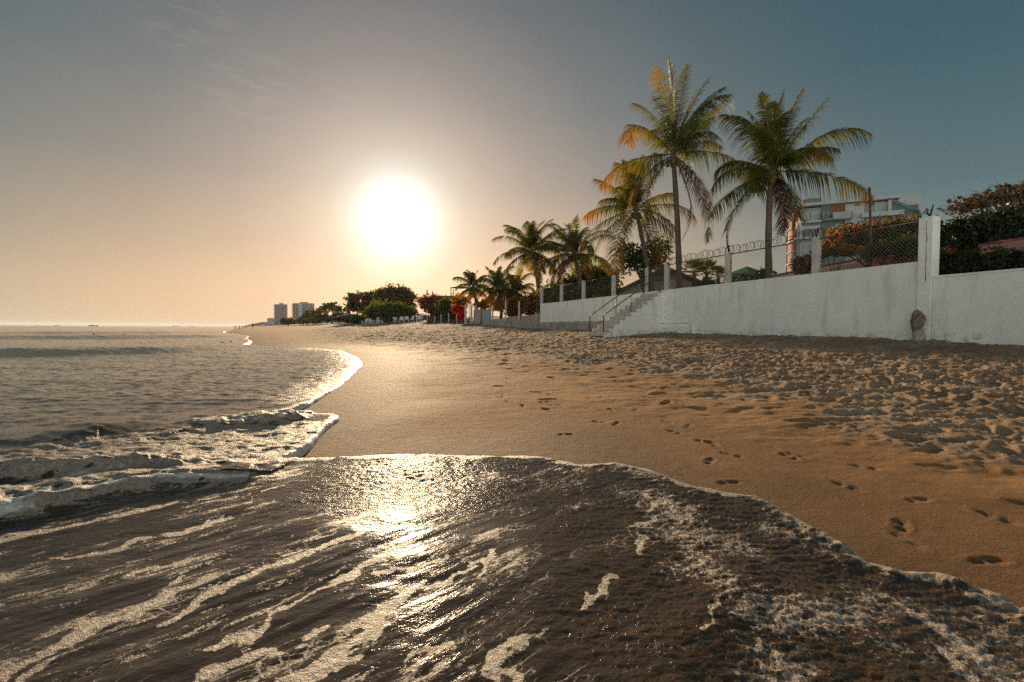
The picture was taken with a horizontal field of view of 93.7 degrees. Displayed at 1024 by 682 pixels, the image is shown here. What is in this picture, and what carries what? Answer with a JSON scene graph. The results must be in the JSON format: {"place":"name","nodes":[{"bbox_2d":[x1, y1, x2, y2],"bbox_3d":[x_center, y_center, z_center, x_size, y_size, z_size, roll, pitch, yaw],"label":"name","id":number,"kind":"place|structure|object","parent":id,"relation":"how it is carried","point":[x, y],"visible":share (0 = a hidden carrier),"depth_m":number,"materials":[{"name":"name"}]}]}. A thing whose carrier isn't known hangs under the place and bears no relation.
{"place":"outdoors","nodes":[
{"label":"outdoors","id":0,"kind":"place"},
{"bbox_2d":[240,316,499,326],"bbox_3d":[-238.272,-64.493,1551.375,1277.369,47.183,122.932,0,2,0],"label":"hills","id":1,"kind":"structure","parent":0,"point":[261,324],"depth_m":1541.62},
{"bbox_2d":[0,325,1023,681],"bbox_3d":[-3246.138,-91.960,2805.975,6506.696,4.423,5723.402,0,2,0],"label":"sea","id":2,"kind":"structure","parent":0,"point":[174,507],"depth_m":2.04,"materials":[{"name":"liquid"}]},
{"bbox_2d":[0,0,1023,326],"label":"sky","id":3,"kind":"structure","parent":0,"point":[223,163],"materials":[{"name":"blue"}]},
{"bbox_2d":[226,317,1023,606],"bbox_3d":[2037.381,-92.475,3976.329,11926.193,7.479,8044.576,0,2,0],"label":"beach","id":4,"kind":"structure","parent":0,"point":[905,455],"depth_m":4.97,"materials":[{"name":"beige sand"}]},
{"bbox_2d":[273,303,287,324],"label":"tower block","id":5,"kind":"structure","parent":4,"relation":"on","point":[280,310],"depth_m":519.29,"materials":[{"name":"grey concrete"}]},
{"bbox_2d":[267,302,314,325],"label":"tower block","id":6,"kind":"structure","parent":4,"relation":"on","point":[299,309],"depth_m":499.25,"materials":[{"name":"white paint"}]},
{"bbox_2d":[278,315,322,325],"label":"dark tree","id":7,"kind":"object","parent":4,"relation":"on","point":[290,321],"visible":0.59,"depth_m":226.11,"materials":[{"name":"green plant"}]},
{"bbox_2d":[301,310,310,324],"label":"palm tree","id":8,"kind":"object","parent":4,"relation":"on","point":[306,313],"visible":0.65,"depth_m":213.93,"materials":[{"name":"green plant"}]},
{"bbox_2d":[299,319,312,324],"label":"thatched shelter","id":9,"kind":"object","parent":4,"relation":"on","point":[306,320],"visible":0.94,"depth_m":197.88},
{"bbox_2d":[307,309,318,323],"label":"palm tree","id":10,"kind":"object","parent":4,"relation":"on","point":[313,311],"visible":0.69,"depth_m":203.84,"materials":[{"name":"green plant"}]},
{"bbox_2d":[314,308,328,323],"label":"palm tree","id":11,"kind":"object","parent":4,"relation":"on","point":[318,311],"visible":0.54,"depth_m":198.82,"materials":[{"name":"green plant"}]},
{"bbox_2d":[319,302,327,322],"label":"palm tree","id":12,"kind":"object","parent":4,"relation":"on","point":[324,306],"visible":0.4,"depth_m":189.02,"materials":[{"name":"green plant"}]},
{"bbox_2d":[311,311,347,322],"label":"dark tree","id":13,"kind":"object","parent":4,"relation":"on","point":[318,318],"visible":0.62,"depth_m":165.51,"materials":[{"name":"green plant"}]},
{"bbox_2d":[322,316,338,323],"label":"thatched shelter","id":14,"kind":"object","parent":4,"relation":"on","point":[327,317],"visible":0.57,"depth_m":163.33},
{"bbox_2d":[325,302,337,322],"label":"palm tree","id":15,"kind":"object","parent":4,"relation":"on","point":[332,306],"visible":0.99,"depth_m":174.15,"materials":[{"name":"green plant"}]},
{"bbox_2d":[331,304,343,312],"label":"palm tree","id":16,"kind":"object","parent":4,"relation":"on","point":[339,309],"visible":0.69,"depth_m":179.16,"materials":[{"name":"green plant"}]},
{"bbox_2d":[343,303,353,322],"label":"palm tree","id":17,"kind":"object","parent":4,"relation":"on","point":[346,310],"visible":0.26,"depth_m":148.88,"materials":[{"name":"green plant"}]},
{"bbox_2d":[349,313,367,323],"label":"beach tree","id":18,"kind":"object","parent":4,"relation":"on","point":[356,318],"visible":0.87,"depth_m":110.94,"materials":[{"name":"green plant"}]},
{"bbox_2d":[342,290,377,316],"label":"umbrella tree","id":19,"kind":"object","parent":4,"relation":"on","point":[354,303],"visible":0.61,"depth_m":132.51,"materials":[{"name":"green plant"}]},
{"bbox_2d":[343,313,429,323],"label":"dark hedge","id":20,"kind":"object","parent":4,"relation":"on","point":[348,320],"visible":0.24,"depth_m":111.31,"materials":[{"name":"green plant"}]},
{"bbox_2d":[359,298,420,322],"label":"beach tree","id":21,"kind":"object","parent":4,"relation":"on","point":[389,311],"visible":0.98,"depth_m":96.27,"materials":[{"name":"green plant"}]},
{"bbox_2d":[372,281,418,317],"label":"brown tree","id":22,"kind":"object","parent":4,"relation":"on","point":[402,294],"visible":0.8,"depth_m":122.11,"materials":[{"name":"green plant"}]},
{"bbox_2d":[416,293,446,319],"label":"red tree","id":23,"kind":"object","parent":4,"relation":"on","point":[426,304],"visible":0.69,"depth_m":86.54,"materials":[{"name":"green plant"}]},
{"bbox_2d":[426,290,449,319],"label":"beach house","id":24,"kind":"structure","parent":4,"relation":"on","point":[432,318],"depth_m":92.53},
{"bbox_2d":[419,313,460,323],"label":"dark fence","id":25,"kind":"object","parent":4,"relation":"on","point":[448,320],"visible":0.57,"depth_m":65.09,"materials":[{"name":"concrete"}]},
{"bbox_2d":[433,292,467,318],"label":"green tree","id":26,"kind":"object","parent":4,"relation":"on","point":[444,307],"visible":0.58,"depth_m":74.27,"materials":[{"name":"green plant"}]},
{"bbox_2d":[451,303,467,322],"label":"bougainvillea","id":27,"kind":"object","parent":4,"relation":"on","point":[456,309],"visible":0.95,"depth_m":58.15,"materials":[{"name":"red plant"}]},
{"bbox_2d":[450,286,470,305],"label":"roof shelter","id":28,"kind":"object","parent":4,"relation":"on","point":[453,293],"visible":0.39,"depth_m":74.02,"materials":[{"name":"white paint"}]},
{"bbox_2d":[452,270,489,303],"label":"palm tree","id":29,"kind":"object","parent":4,"relation":"on","point":[473,291],"visible":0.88,"depth_m":59.30,"materials":[{"name":"green plant"}]},
{"bbox_2d":[451,294,503,312],"bbox_3d":[-4.764,-4.179,61.352,9.243,4.026,4.298,1,2,36],"label":"golden shrub","id":30,"kind":"object","parent":4,"relation":"on","point":[482,304],"visible":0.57,"depth_m":59.80,"materials":[{"name":"orange plant"}]},
{"bbox_2d":[473,305,490,324],"bbox_3d":[-3.098,-2.763,49.903,0.126,2.222,7.757,0,2,-17],"label":"sheet fence","id":31,"kind":"object","parent":4,"relation":"on","point":[482,317],"visible":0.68,"depth_m":49.52,"materials":[{"name":"grey metal"}]},
{"bbox_2d":[473,266,522,318],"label":"palm tree","id":32,"kind":"object","parent":4,"relation":"on","point":[498,282],"visible":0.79,"depth_m":52.33,"materials":[{"name":"green plant"}]},
{"bbox_2d":[467,314,539,328],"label":"retaining wall","id":33,"kind":"structure","parent":4,"relation":"on","point":[530,321],"depth_m":37.71,"materials":[{"name":"grey concrete"}]},
{"bbox_2d":[464,301,519,323],"bbox_3d":[-2.540,-2.700,47.525,0.312,2.477,20.738,0,2,-17],"label":"post fence","id":34,"kind":"object","parent":33,"relation":"on","point":[465,313],"visible":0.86,"depth_m":54.07,"materials":[{"name":"concrete"}]},
{"bbox_2d":[494,269,534,307],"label":"palm tree","id":35,"kind":"object","parent":4,"relation":"on","point":[513,291],"visible":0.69,"depth_m":49.60,"materials":[{"name":"green plant"}]},
{"bbox_2d":[501,290,536,316],"bbox_3d":[1.071,-3.054,45.012,2.698,3.422,5.293,-1,2,-36],"label":"orange shrub","id":36,"kind":"object","parent":4,"relation":"on","point":[528,308],"visible":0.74,"depth_m":45.10,"materials":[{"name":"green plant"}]},
{"bbox_2d":[491,219,573,313],"bbox_3d":[1.510,-5.931,41.630,6.367,9.774,6.874,0,2,-21],"label":"palm tree","id":37,"kind":"object","parent":4,"relation":"on","point":[529,239],"visible":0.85,"depth_m":41.26,"materials":[{"name":"green plant"}]},
{"bbox_2d":[530,279,594,311],"bbox_3d":[3.846,-2.857,36.890,5.189,3.910,2.893,2,2,37],"label":"garden shrub","id":38,"kind":"object","parent":4,"relation":"on","point":[556,284],"visible":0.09,"depth_m":36.94,"materials":[{"name":"green plant"}]},
{"bbox_2d":[531,214,613,286],"bbox_3d":[5.059,-5.524,37.758,6.157,9.072,6.166,-1,2,-35],"label":"palm tree","id":39,"kind":"object","parent":4,"relation":"on","point":[571,246],"visible":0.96,"depth_m":37.43,"materials":[{"name":"green plant"}]},
{"bbox_2d":[533,280,623,311],"bbox_3d":[4.354,-2.669,33.613,2.922,3.784,8.102,-1,2,-35],"label":"dry shrub","id":40,"kind":"object","parent":4,"relation":"on","point":[598,290],"visible":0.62,"depth_m":33.16,"materials":[{"name":"brown plant"}]},
{"bbox_2d":[559,260,630,297],"bbox_3d":[6.949,-4.582,42.707,6.841,6.012,4.539,0,2,0],"label":"round tree","id":41,"kind":"object","parent":4,"relation":"on","point":[598,272],"visible":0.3,"depth_m":41.91,"materials":[{"name":"green plant"}]},
{"bbox_2d":[587,273,664,337],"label":"concrete stairs","id":42,"kind":"structure","parent":4,"relation":"on","point":[643,313],"depth_m":20.65,"materials":[{"name":"white paint"}]},
{"bbox_2d":[579,159,697,291],"bbox_3d":[6.465,-5.042,26.076,5.968,9.420,4.460,0,2,-23],"label":"palm tree","id":43,"kind":"object","parent":4,"relation":"on","point":[621,205],"visible":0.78,"depth_m":25.75,"materials":[{"name":"green plant"}]},
{"bbox_2d":[613,232,674,292],"bbox_3d":[7.607,-3.388,27.460,3.627,5.668,2.277,0,2,0],"label":"leafy shrub tree","id":44,"kind":"object","parent":4,"relation":"on","point":[636,256],"visible":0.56,"depth_m":27.10,"materials":[{"name":"green plant"}]},
{"bbox_2d":[616,268,700,294],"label":"gable house","id":45,"kind":"structure","parent":4,"relation":"on","point":[633,289],"depth_m":30.47,"materials":[{"name":"ceramic"}]},
{"bbox_2d":[599,58,747,288],"bbox_3d":[7.221,-6.284,21.484,5.886,12.433,5.953,1,2,36],"label":"palm tree","id":46,"kind":"object","parent":4,"relation":"on","point":[674,142],"visible":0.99,"depth_m":21.32,"materials":[{"name":"green plant"}]},
{"bbox_2d":[682,258,711,285],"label":"fan palm","id":47,"kind":"object","parent":4,"relation":"on","point":[693,272],"visible":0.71,"depth_m":27.68,"materials":[{"name":"green plant"}]},
{"bbox_2d":[691,256,723,275],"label":"fan palm","id":48,"kind":"object","parent":4,"relation":"on","point":[711,263],"visible":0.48,"depth_m":28.57,"materials":[{"name":"green plant"}]},
{"bbox_2d":[709,264,724,283],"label":"fan palm","id":49,"kind":"object","parent":4,"relation":"on","point":[721,270],"visible":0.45,"depth_m":29.70,"materials":[{"name":"green plant"}]},
{"bbox_2d":[693,275,759,286],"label":"garden shrub","id":50,"kind":"object","parent":4,"relation":"on","point":[709,281],"visible":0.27,"depth_m":26.55,"materials":[{"name":"green plant"}]},
{"bbox_2d":[539,262,917,339],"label":"boundary wall","id":51,"kind":"structure","parent":4,"relation":"on","point":[876,302],"depth_m":15.18,"materials":[{"name":"white paint"}]},
{"bbox_2d":[540,205,933,303],"bbox_3d":[6.110,-2.945,22.542,0.287,1.459,23.464,0,2,-20],"label":"chain link fence","id":52,"kind":"object","parent":51,"relation":"on","point":[817,244],"visible":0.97,"depth_m":15.96,"materials":[{"name":"metal"}]},
{"bbox_2d":[648,264,663,291],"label":"bar gate","id":53,"kind":"structure","parent":52,"relation":"attached to","point":[651,276],"depth_m":21.71,"materials":[{"name":"metal"}]},
{"bbox_2d":[723,267,775,280],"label":"garden shrub","id":54,"kind":"object","parent":4,"relation":"on","point":[759,276],"visible":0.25,"depth_m":29.65,"materials":[{"name":"green plant"}]},
{"bbox_2d":[705,87,876,278],"bbox_3d":[9.725,-4.598,17.364,5.630,9.318,5.213,0,2,0],"label":"palm tree","id":55,"kind":"object","parent":4,"relation":"on","point":[772,154],"visible":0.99,"depth_m":17.11,"materials":[{"name":"green plant"}]},
{"bbox_2d":[788,252,822,274],"bbox_3d":[10.034,-1.521,16.352,0.902,3.007,1.375,0,2,0],"label":"garden shrub","id":56,"kind":"object","parent":4,"relation":"on","point":[800,267],"visible":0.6,"depth_m":16.27,"materials":[{"name":"green plant"}]},
{"bbox_2d":[810,244,868,270],"bbox_3d":[10.467,-1.564,15.526,1.858,3.156,1.149,0,2,0],"label":"garden shrub","id":57,"kind":"object","parent":4,"relation":"on","point":[838,252],"visible":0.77,"depth_m":15.27,"materials":[{"name":"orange plant"}]},
{"bbox_2d":[773,256,914,277],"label":"tiled house","id":58,"kind":"structure","parent":4,"relation":"on","point":[826,268],"depth_m":22.57,"materials":[{"name":"ceramic"}]},
{"bbox_2d":[785,194,921,271],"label":"apartment building","id":59,"kind":"structure","parent":4,"relation":"on","point":[827,216],"depth_m":76.28,"materials":[{"name":"white paint"}]},
{"bbox_2d":[802,244,811,254],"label":"window","id":60,"kind":"structure","parent":59,"relation":"in","point":[808,246],"depth_m":78.32,"materials":[{"name":"grey glass"}]},
{"bbox_2d":[802,228,817,236],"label":"window","id":61,"kind":"structure","parent":59,"relation":"in","point":[803,230],"depth_m":78.21,"materials":[{"name":"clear glass"}]},
{"bbox_2d":[803,211,817,220],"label":"window","id":62,"kind":"structure","parent":59,"relation":"in","point":[814,214],"depth_m":77.95,"materials":[{"name":"white glass"}]},
{"bbox_2d":[874,201,887,211],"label":"curtain window","id":63,"kind":"structure","parent":59,"relation":"in","point":[879,206],"depth_m":74.08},
{"bbox_2d":[811,213,922,266],"bbox_3d":[12.184,-2.301,16.406,3.417,4.216,2.559,1,2,25],"label":"flowering bush","id":64,"kind":"object","parent":4,"relation":"on","point":[883,223],"visible":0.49,"depth_m":16.10,"materials":[{"name":"orange plant"}]},
{"bbox_2d":[867,187,873,266],"bbox_3d":[10.815,-2.296,14.540,0.198,4.680,0.114,0,2,0],"label":"steel pole","id":65,"kind":"object","parent":4,"relation":"on","point":[870,203],"visible":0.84,"depth_m":14.48,"materials":[{"name":"metal"}]},
{"bbox_2d":[857,230,918,266],"bbox_3d":[11.006,-1.558,13.893,1.747,3.236,1.656,0,2,0],"label":"garden shrub","id":66,"kind":"object","parent":4,"relation":"on","point":[889,252],"visible":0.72,"depth_m":13.73,"materials":[{"name":"green plant"}]},
{"bbox_2d":[910,309,925,341],"bbox_3d":[9.906,-0.288,11.721,0.291,0.980,0.327,1,2,26],"label":"rock","id":67,"kind":"object","parent":4,"relation":"on","point":[918,320],"visible":0.83,"depth_m":11.64,"materials":[{"name":"stone"}]},
{"bbox_2d":[878,211,964,261],"bbox_3d":[14.988,-2.684,18.504,3.108,4.373,2.750,0,2,0],"label":"dark tree","id":68,"kind":"object","parent":4,"relation":"on","point":[944,232],"visible":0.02,"depth_m":17.53,"materials":[{"name":"green plant"}]},
{"bbox_2d":[916,216,940,339],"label":"wall pillar","id":69,"kind":"structure","parent":4,"relation":"on","point":[928,248],"depth_m":11.60,"materials":[{"name":"white paint"}]},
{"bbox_2d":[931,268,1023,344],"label":"garden wall","id":70,"kind":"structure","parent":4,"relation":"on","point":[984,307],"depth_m":10.69,"materials":[{"name":"white paint"}]},
{"bbox_2d":[936,180,1023,216],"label":"rain tree","id":71,"kind":"object","parent":4,"relation":"on","point":[1000,194],"visible":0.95,"depth_m":33.17,"materials":[{"name":"green plant"}]},
{"bbox_2d":[939,243,1023,274],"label":"dark hedge","id":72,"kind":"object","parent":4,"relation":"on","point":[957,262],"visible":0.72,"depth_m":11.25,"materials":[{"name":"green plant"}]},
{"bbox_2d":[978,237,1023,255],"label":"tiled house","id":73,"kind":"structure","parent":4,"relation":"on","point":[1018,243],"depth_m":18.49,"materials":[{"name":"ceramic"}]},
{"bbox_2d":[732,266,756,276],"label":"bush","id":74,"kind":"object","parent":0,"point":[743,271],"visible":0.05,"depth_m":44.26,"materials":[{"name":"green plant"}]},
{"bbox_2d":[939,202,1023,257],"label":"dark tree","id":75,"kind":"object","parent":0,"point":[982,226],"visible":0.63,"depth_m":22.69,"materials":[{"name":"green plant"}]}
]}

